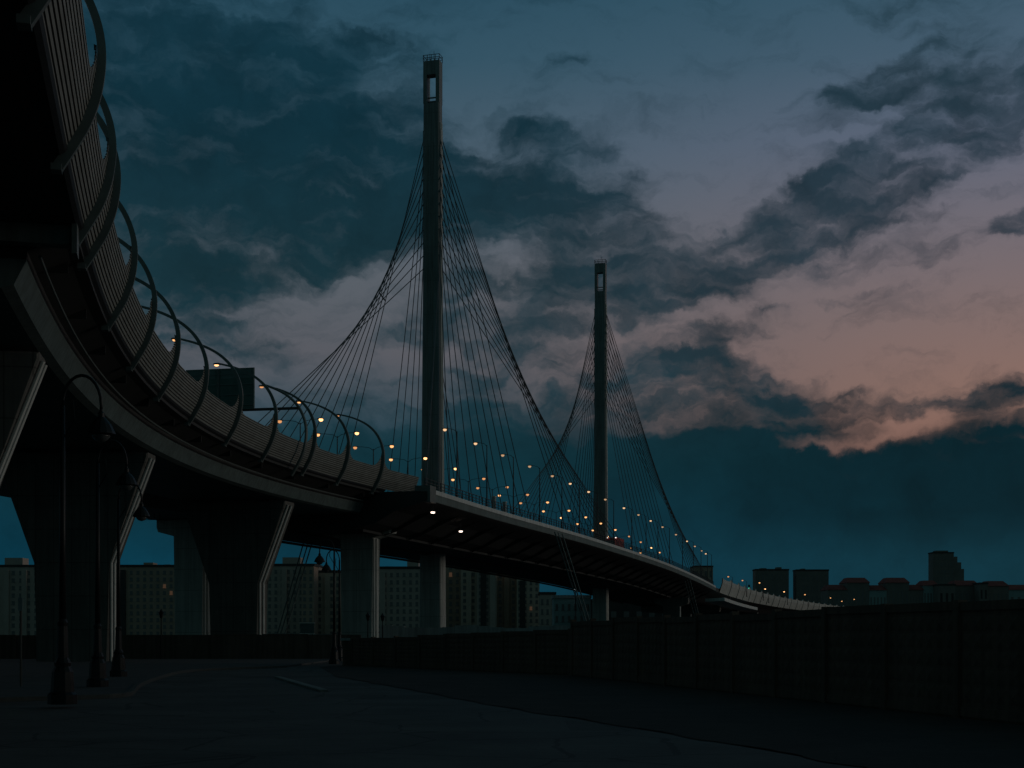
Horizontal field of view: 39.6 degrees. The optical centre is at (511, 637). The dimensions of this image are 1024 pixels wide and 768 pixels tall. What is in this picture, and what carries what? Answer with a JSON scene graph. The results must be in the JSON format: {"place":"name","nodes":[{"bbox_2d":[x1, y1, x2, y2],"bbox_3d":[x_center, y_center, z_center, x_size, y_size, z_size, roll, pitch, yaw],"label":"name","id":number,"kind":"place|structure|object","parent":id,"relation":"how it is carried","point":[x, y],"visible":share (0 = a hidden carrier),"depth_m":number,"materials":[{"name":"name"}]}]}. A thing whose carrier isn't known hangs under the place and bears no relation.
{"place":"outdoors","nodes":[
{"label":"outdoors","id":0,"kind":"place"},
{"bbox_2d":[0,558,35,634],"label":"apartment block","id":1,"kind":"structure","parent":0,"point":[17,578],"depth_m":560.00,"materials":[{"name":"grey concrete"}]},
{"bbox_2d":[120,563,174,634],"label":"apartment block","id":2,"kind":"structure","parent":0,"point":[147,595],"depth_m":560.00,"materials":[{"name":"grey concrete"}]},
{"bbox_2d":[0,659,329,696],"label":"pavement","id":3,"kind":"structure","parent":0,"point":[36,678],"depth_m":80.40,"materials":[{"name":"grey concrete"}]},
{"bbox_2d":[47,374,115,704],"bbox_3d":[-12.261,-2.802,40.541,1.940,9.413,0.840,0,0,0],"label":"lantern post","id":4,"kind":"object","parent":3,"relation":"on","point":[62,690],"visible":1,"depth_m":40.45,"materials":[{"name":"metal"}]},
{"bbox_2d":[86,440,137,686],"bbox_3d":[-15.198,-2.802,54.054,1.940,9.413,0.840,0,0,0],"label":"lantern post","id":5,"kind":"object","parent":3,"relation":"on","point":[126,480],"visible":1,"depth_m":53.97,"materials":[{"name":"metal"}]},
{"bbox_2d":[110,486,149,676],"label":"lantern post","id":6,"kind":"object","parent":3,"relation":"on","point":[118,668],"visible":0.91,"depth_m":68.09,"materials":[{"name":"metal"}]},
{"bbox_2d":[0,634,360,658],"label":"boundary wall","id":7,"kind":"structure","parent":0,"point":[259,646],"depth_m":126.94,"materials":[{"name":"concrete"}]},
{"bbox_2d":[266,557,322,633],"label":"apartment block","id":8,"kind":"structure","parent":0,"point":[280,580],"depth_m":540.00,"materials":[{"name":"grey concrete"}]},
{"bbox_2d":[299,623,314,634],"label":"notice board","id":9,"kind":"object","parent":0,"point":[306,628],"visible":0.7,"depth_m":132.97,"materials":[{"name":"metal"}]},
{"bbox_2d":[302,564,318,633],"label":"apartment block","id":10,"kind":"structure","parent":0,"point":[310,595],"depth_m":525.00,"materials":[{"name":"grey concrete"}]},
{"bbox_2d":[318,570,341,633],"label":"apartment block","id":11,"kind":"structure","parent":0,"point":[325,602],"depth_m":544.94,"materials":[{"name":"grey concrete"}]},
{"bbox_2d":[340,638,349,665],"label":"gate pillar","id":12,"kind":"structure","parent":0,"point":[346,651],"depth_m":101.15,"materials":[{"name":"concrete"}]},
{"bbox_2d":[379,559,419,633],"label":"apartment block","id":13,"kind":"structure","parent":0,"point":[399,595],"depth_m":520.00,"materials":[{"name":"grey concrete"}]},
{"bbox_2d":[0,666,862,767],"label":"road","id":14,"kind":"structure","parent":0,"point":[251,718],"depth_m":29.37,"materials":[{"name":"grey asphalt"}]},
{"bbox_2d":[0,350,46,485],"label":"bridge pier","id":15,"kind":"structure","parent":14,"relation":"on","point":[22,373],"depth_m":71.53,"materials":[{"name":"concrete"}]},
{"bbox_2d":[0,665,286,701],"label":"kerb","id":16,"kind":"structure","parent":14,"relation":"on","point":[132,690],"depth_m":49.59,"materials":[{"name":"concrete"}]},
{"bbox_2d":[274,676,327,691],"bbox_3d":[-9.196,1.965,60.932,0.305,0.090,18.186,0,0,-15],"label":"kerb nose","id":17,"kind":"object","parent":14,"relation":"on","point":[309,686],"visible":1,"depth_m":58.21,"materials":[{"name":"grey concrete"}]},
{"bbox_2d":[446,565,460,626],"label":"apartment block","id":18,"kind":"structure","parent":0,"point":[453,596],"depth_m":540.00,"materials":[{"name":"grey concrete"}]},
{"bbox_2d":[460,567,476,625],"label":"apartment block","id":19,"kind":"structure","parent":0,"point":[468,597],"depth_m":529.94,"materials":[{"name":"grey concrete"}]},
{"bbox_2d":[477,570,496,626],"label":"apartment block","id":20,"kind":"structure","parent":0,"point":[486,599],"depth_m":518.90,"materials":[{"name":"grey concrete"}]},
{"bbox_2d":[491,496,496,508],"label":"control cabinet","id":21,"kind":"object","parent":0,"point":[493,499],"visible":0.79,"depth_m":199.15,"materials":[{"name":"grey metal"}]},
{"bbox_2d":[497,574,516,630],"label":"apartment block","id":22,"kind":"structure","parent":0,"point":[506,602],"depth_m":530.00,"materials":[{"name":"grey concrete"}]},
{"bbox_2d":[0,0,1023,598],"label":"sky","id":23,"kind":"structure","parent":0,"point":[806,217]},
{"bbox_2d":[517,577,538,627],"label":"apartment block","id":24,"kind":"structure","parent":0,"point":[527,604],"depth_m":520.00,"materials":[{"name":"grey concrete"}]},
{"bbox_2d":[538,592,555,625],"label":"apartment block","id":25,"kind":"structure","parent":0,"point":[545,609],"depth_m":500.00,"materials":[{"name":"grey concrete"}]},
{"bbox_2d":[551,595,591,625],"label":"building","id":26,"kind":"structure","parent":0,"point":[563,609],"depth_m":400.00,"materials":[{"name":"grey concrete"}]},
{"bbox_2d":[591,599,662,619],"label":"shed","id":27,"kind":"structure","parent":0,"point":[617,609],"depth_m":600.00,"materials":[{"name":"grey"}]},
{"bbox_2d":[611,611,615,616],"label":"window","id":28,"kind":"structure","parent":27,"relation":"in","point":[613,613],"depth_m":600.00,"materials":[{"name":"black glass"}]},
{"bbox_2d":[624,611,628,616],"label":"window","id":29,"kind":"structure","parent":27,"relation":"in","point":[626,613],"depth_m":600.00,"materials":[{"name":"black glass"}]},
{"bbox_2d":[301,661,1023,767],"bbox_3d":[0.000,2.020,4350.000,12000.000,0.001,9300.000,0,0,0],"label":"ground","id":30,"kind":"structure","parent":0,"point":[326,664],"depth_m":35.32,"materials":[{"name":"soil"}]},
{"bbox_2d":[4,451,155,660],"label":"bridge pier","id":31,"kind":"structure","parent":30,"relation":"on","point":[32,479],"depth_m":110.65,"materials":[{"name":"concrete"}]},
{"bbox_2d":[158,609,163,658],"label":"park lamp","id":32,"kind":"object","parent":30,"relation":"on","point":[160,612],"visible":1,"depth_m":124.95,"materials":[{"name":"metal"}]},
{"bbox_2d":[157,519,209,634],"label":"bridge pier","id":33,"kind":"structure","parent":30,"relation":"on","point":[192,601],"depth_m":176.51,"materials":[{"name":"concrete"}]},
{"bbox_2d":[0,479,190,519],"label":"road viaduct","id":34,"kind":"object","parent":33,"relation":"on","point":[168,508],"visible":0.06,"depth_m":164.09,"materials":[{"name":"concrete"}]},
{"bbox_2d":[183,500,293,634],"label":"bridge pier","id":35,"kind":"structure","parent":30,"relation":"on","point":[238,544],"depth_m":151.56,"materials":[{"name":"concrete"}]},
{"bbox_2d":[0,0,418,514],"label":"road viaduct","id":36,"kind":"object","parent":35,"relation":"on","point":[57,307],"visible":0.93,"depth_m":76.37,"materials":[{"name":"concrete"}]},
{"bbox_2d":[16,0,50,31],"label":"arched lamp post","id":37,"kind":"object","parent":36,"relation":"on","point":[28,16],"visible":1,"depth_m":38.82,"materials":[{"name":"metal"}]},
{"bbox_2d":[50,0,105,174],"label":"arched lamp post","id":38,"kind":"object","parent":36,"relation":"on","point":[59,164],"visible":0.98,"depth_m":51.18,"materials":[{"name":"metal"}]},
{"bbox_2d":[79,94,116,247],"bbox_3d":[-20.073,-21.465,60.251,6.401,9.570,0.560,0,0,-13],"label":"arched lamp post","id":39,"kind":"object","parent":36,"relation":"on","point":[94,214],"visible":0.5,"depth_m":60.77,"materials":[{"name":"metal"}]},
{"bbox_2d":[77,112,120,271],"bbox_3d":[-20.984,-21.465,64.264,6.401,9.570,0.560,0,0,-13],"label":"arched lamp post","id":40,"kind":"object","parent":36,"relation":"on","point":[99,241],"visible":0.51,"depth_m":64.72,"materials":[{"name":"metal"}]},
{"bbox_2d":[101,201,137,331],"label":"arched lamp post","id":41,"kind":"object","parent":36,"relation":"on","point":[116,312],"visible":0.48,"depth_m":77.60,"materials":[{"name":"metal"}]},
{"bbox_2d":[118,237,157,371],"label":"arched lamp post","id":42,"kind":"object","parent":36,"relation":"on","point":[143,346],"visible":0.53,"depth_m":89.24,"materials":[{"name":"metal"}]},
{"bbox_2d":[135,277,180,401],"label":"arched lamp post","id":43,"kind":"object","parent":36,"relation":"on","point":[167,382],"visible":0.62,"depth_m":100.57,"materials":[{"name":"metal"}]},
{"bbox_2d":[141,305,208,425],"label":"arched lamp post","id":44,"kind":"object","parent":36,"relation":"on","point":[197,407],"visible":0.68,"depth_m":112.10,"materials":[{"name":"metal"}]},
{"bbox_2d":[171,337,242,446],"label":"arched lamp post","id":45,"kind":"object","parent":36,"relation":"on","point":[234,425],"visible":0.79,"depth_m":124.23,"materials":[{"name":"metal"}]},
{"bbox_2d":[213,363,277,462],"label":"arched lamp post","id":46,"kind":"object","parent":36,"relation":"on","point":[270,443],"visible":0.93,"depth_m":135.38,"materials":[{"name":"metal"}]},
{"bbox_2d":[186,367,307,475],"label":"sign gantry","id":47,"kind":"object","parent":36,"relation":"on","point":[223,385],"visible":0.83,"depth_m":144.27,"materials":[{"name":"metal"}]},
{"bbox_2d":[259,385,316,475],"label":"arched lamp post","id":48,"kind":"object","parent":36,"relation":"on","point":[309,460],"visible":0.9,"depth_m":146.91,"materials":[{"name":"metal"}]},
{"bbox_2d":[296,401,350,485],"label":"arched lamp post","id":49,"kind":"object","parent":36,"relation":"on","point":[343,470],"visible":0.95,"depth_m":156.29,"materials":[{"name":"metal"}]},
{"bbox_2d":[336,414,384,494],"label":"arched lamp post","id":50,"kind":"object","parent":36,"relation":"on","point":[382,462],"visible":0.89,"depth_m":165.63,"materials":[{"name":"metal"}]},
{"bbox_2d":[314,539,339,663],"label":"lantern post","id":51,"kind":"object","parent":30,"relation":"on","point":[334,656],"visible":0.99,"depth_m":106.91,"materials":[{"name":"metal"}]},
{"bbox_2d":[322,550,342,660],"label":"lantern post","id":52,"kind":"object","parent":30,"relation":"on","point":[326,568],"visible":0.86,"depth_m":119.91,"materials":[{"name":"metal"}]},
{"bbox_2d":[327,530,396,637],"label":"bridge pier","id":53,"kind":"structure","parent":30,"relation":"on","point":[360,564],"depth_m":177.53,"materials":[{"name":"concrete"}]},
{"bbox_2d":[282,478,715,603],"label":"bridge deck","id":54,"kind":"structure","parent":53,"relation":"on","point":[492,541],"depth_m":218.07,"materials":[{"name":"concrete"}]},
{"bbox_2d":[277,544,310,632],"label":"tie down cables","id":55,"kind":"object","parent":54,"relation":"hanging from","point":[293,589],"visible":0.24,"depth_m":204.92,"materials":[{"name":"paint"}]},
{"bbox_2d":[278,418,323,440],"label":"street lamp","id":56,"kind":"object","parent":54,"relation":"on","point":[320,419],"visible":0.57,"depth_m":173.43,"materials":[{"name":"metal"}]},
{"bbox_2d":[317,432,358,454],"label":"street lamp","id":57,"kind":"object","parent":54,"relation":"on","point":[356,433],"visible":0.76,"depth_m":184.94,"materials":[{"name":"metal"}]},
{"bbox_2d":[353,445,394,464],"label":"street lamp","id":58,"kind":"object","parent":54,"relation":"on","point":[391,446],"visible":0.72,"depth_m":197.57,"materials":[{"name":"metal"}]},
{"bbox_2d":[389,457,426,474],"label":"street lamp","id":59,"kind":"object","parent":54,"relation":"on","point":[424,458],"visible":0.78,"depth_m":210.91,"materials":[{"name":"metal"}]},
{"bbox_2d":[442,428,457,496],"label":"street lamp","id":60,"kind":"object","parent":54,"relation":"on","point":[444,429],"visible":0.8,"depth_m":180.69,"materials":[{"name":"metal"}]},
{"bbox_2d":[451,477,484,500],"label":"street lamp","id":61,"kind":"object","parent":54,"relation":"on","point":[483,478],"visible":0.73,"depth_m":237.83,"materials":[{"name":"metal"}]},
{"bbox_2d":[473,442,487,506],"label":"street lamp","id":62,"kind":"object","parent":54,"relation":"on","point":[475,443],"visible":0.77,"depth_m":193.71,"materials":[{"name":"metal"}]},
{"bbox_2d":[500,454,513,513],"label":"street lamp","id":63,"kind":"object","parent":54,"relation":"on","point":[502,455],"visible":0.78,"depth_m":206.19,"materials":[{"name":"metal"}]},
{"bbox_2d":[527,465,540,521],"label":"street lamp","id":64,"kind":"object","parent":54,"relation":"on","point":[529,466],"visible":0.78,"depth_m":219.69,"materials":[{"name":"metal"}]},
{"bbox_2d":[550,475,562,528],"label":"street lamp","id":65,"kind":"object","parent":54,"relation":"on","point":[561,504],"visible":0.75,"depth_m":232.72,"materials":[{"name":"metal"}]},
{"bbox_2d":[554,532,589,620],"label":"tie down cables","id":66,"kind":"object","parent":54,"relation":"hanging from","point":[572,576],"visible":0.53,"depth_m":223.06,"materials":[{"name":"paint"}]},
{"bbox_2d":[569,482,579,533],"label":"street lamp","id":67,"kind":"object","parent":54,"relation":"on","point":[570,483],"visible":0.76,"depth_m":244.18,"materials":[{"name":"metal"}]},
{"bbox_2d":[587,491,597,538],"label":"street lamp","id":68,"kind":"object","parent":54,"relation":"on","point":[597,512],"visible":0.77,"depth_m":257.18,"materials":[{"name":"metal"}]},
{"bbox_2d":[604,498,613,538],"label":"street lamp","id":69,"kind":"object","parent":54,"relation":"on","point":[613,516],"visible":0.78,"depth_m":270.20,"materials":[{"name":"metal"}]},
{"bbox_2d":[605,537,623,546],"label":"box truck","id":70,"kind":"object","parent":54,"relation":"on","point":[622,540],"visible":0.15,"depth_m":290.95,"materials":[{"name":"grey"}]},
{"bbox_2d":[622,507,632,550],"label":"street lamp","id":71,"kind":"object","parent":54,"relation":"on","point":[631,525],"visible":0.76,"depth_m":286.22,"materials":[{"name":"metal"}]},
{"bbox_2d":[661,526,669,563],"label":"street lamp","id":72,"kind":"object","parent":54,"relation":"on","point":[669,542],"visible":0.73,"depth_m":327.18,"materials":[{"name":"metal"}]},
{"bbox_2d":[675,534,682,564],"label":"street lamp","id":73,"kind":"object","parent":54,"relation":"on","point":[682,548],"visible":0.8,"depth_m":345.17,"materials":[{"name":"metal"}]},
{"bbox_2d":[686,540,693,572],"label":"street lamp","id":74,"kind":"object","parent":54,"relation":"on","point":[693,554],"visible":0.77,"depth_m":362.17,"materials":[{"name":"metal"}]},
{"bbox_2d":[684,577,698,614],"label":"tie down cables","id":75,"kind":"object","parent":54,"relation":"hanging from","point":[691,595],"visible":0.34,"depth_m":350.61,"materials":[{"name":"paint"}]},
{"bbox_2d":[380,613,384,637],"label":"park lamp","id":76,"kind":"object","parent":30,"relation":"on","point":[382,616],"visible":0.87,"depth_m":139.93,"materials":[{"name":"metal"}]},
{"bbox_2d":[269,625,569,637],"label":"embankment parapet","id":77,"kind":"structure","parent":30,"relation":"on","point":[390,631],"depth_m":184.70,"materials":[{"name":"grey concrete"}]},
{"bbox_2d":[350,628,569,674],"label":"concrete fence","id":78,"kind":"object","parent":30,"relation":"on","point":[540,652],"visible":0.97,"depth_m":84.67,"materials":[{"name":"grey concrete"}]},
{"bbox_2d":[654,597,689,616],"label":"bridge pier","id":79,"kind":"structure","parent":30,"relation":"on","point":[672,607],"depth_m":373.02,"materials":[{"name":"concrete"}]},
{"bbox_2d":[641,605,720,616],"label":"bridge pier","id":80,"kind":"structure","parent":30,"relation":"on","point":[686,611],"depth_m":427.48,"materials":[{"name":"concrete"}]},
{"bbox_2d":[628,578,843,613],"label":"approach viaduct","id":81,"kind":"object","parent":80,"relation":"on","point":[740,601],"visible":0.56,"depth_m":463.95,"materials":[{"name":"concrete"}]},
{"bbox_2d":[692,609,738,615],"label":"bridge pier","id":82,"kind":"structure","parent":30,"relation":"on","point":[724,611],"depth_m":471.05,"materials":[{"name":"concrete"}]},
{"bbox_2d":[739,612,757,614],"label":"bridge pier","id":83,"kind":"structure","parent":30,"relation":"on","point":[741,613],"depth_m":520.93,"materials":[{"name":"concrete"}]},
{"bbox_2d":[570,599,1023,724],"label":"concrete fence","id":84,"kind":"object","parent":30,"relation":"on","point":[963,659],"visible":1,"depth_m":41.96,"materials":[{"name":"grey concrete"}]},
{"bbox_2d":[839,578,869,605],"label":"red roofed house","id":85,"kind":"structure","parent":30,"relation":"on","point":[857,590],"depth_m":800.00,"materials":[{"name":"paint"}]},
{"bbox_2d":[972,582,988,600],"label":"house","id":86,"kind":"structure","parent":30,"relation":"on","point":[980,591],"depth_m":790.00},
{"bbox_2d":[690,566,712,581],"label":"apartment block","id":87,"kind":"structure","parent":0,"point":[705,570],"depth_m":900.00,"materials":[{"name":"grey concrete"}]},
{"bbox_2d":[752,567,788,598],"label":"apartment block","id":88,"kind":"structure","parent":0,"point":[775,581],"depth_m":900.00,"materials":[{"name":"grey concrete"}]},
{"bbox_2d":[793,569,828,603],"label":"apartment block","id":89,"kind":"structure","parent":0,"point":[810,583],"depth_m":900.00,"materials":[{"name":"grey concrete"}]},
{"bbox_2d":[820,585,846,605],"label":"red roofed house","id":90,"kind":"structure","parent":0,"point":[837,594],"depth_m":800.00,"materials":[{"name":"paint"}]},
{"bbox_2d":[869,585,886,604],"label":"red roofed house","id":91,"kind":"structure","parent":0,"point":[877,594],"depth_m":800.00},
{"bbox_2d":[878,578,909,603],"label":"red roofed house","id":92,"kind":"structure","parent":0,"point":[897,589],"depth_m":800.00,"materials":[{"name":"paint"}]},
{"bbox_2d":[909,585,923,603],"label":"red roofed house","id":93,"kind":"structure","parent":0,"point":[915,593],"depth_m":800.00,"materials":[{"name":"paint"}]},
{"bbox_2d":[916,581,936,602],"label":"red roofed house","id":94,"kind":"structure","parent":0,"point":[927,586],"depth_m":800.00,"materials":[{"name":"paint"}]},
{"bbox_2d":[933,584,955,601],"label":"house","id":95,"kind":"structure","parent":0,"point":[943,592],"depth_m":790.00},
{"bbox_2d":[928,551,963,583],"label":"apartment block","id":96,"kind":"structure","parent":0,"point":[944,567],"depth_m":1000.00,"materials":[{"name":"grey concrete"}]},
{"bbox_2d":[948,581,976,600],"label":"red roofed house","id":97,"kind":"structure","parent":0,"point":[964,590],"depth_m":800.00,"materials":[{"name":"paint"}]},
{"bbox_2d":[983,581,1008,600],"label":"red roofed house","id":98,"kind":"structure","parent":0,"point":[998,590],"depth_m":800.00,"materials":[{"name":"paint"}]},
{"bbox_2d":[1008,585,1023,599],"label":"red roofed house","id":99,"kind":"structure","parent":0,"point":[1016,591],"depth_m":800.00,"materials":[{"name":"paint"}]},
{"label":"water","id":100,"kind":"structure","parent":0,"visible":0},
{"bbox_2d":[258,53,624,627],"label":"bridge pylon","id":101,"kind":"object","parent":100,"relation":"in","point":[432,590],"visible":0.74,"depth_m":220.07,"materials":[{"name":"concrete"}]},
{"bbox_2d":[512,257,708,620],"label":"bridge pylon","id":102,"kind":"object","parent":100,"relation":"in","point":[600,607],"visible":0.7,"depth_m":339.08,"materials":[{"name":"concrete"}]}
]}

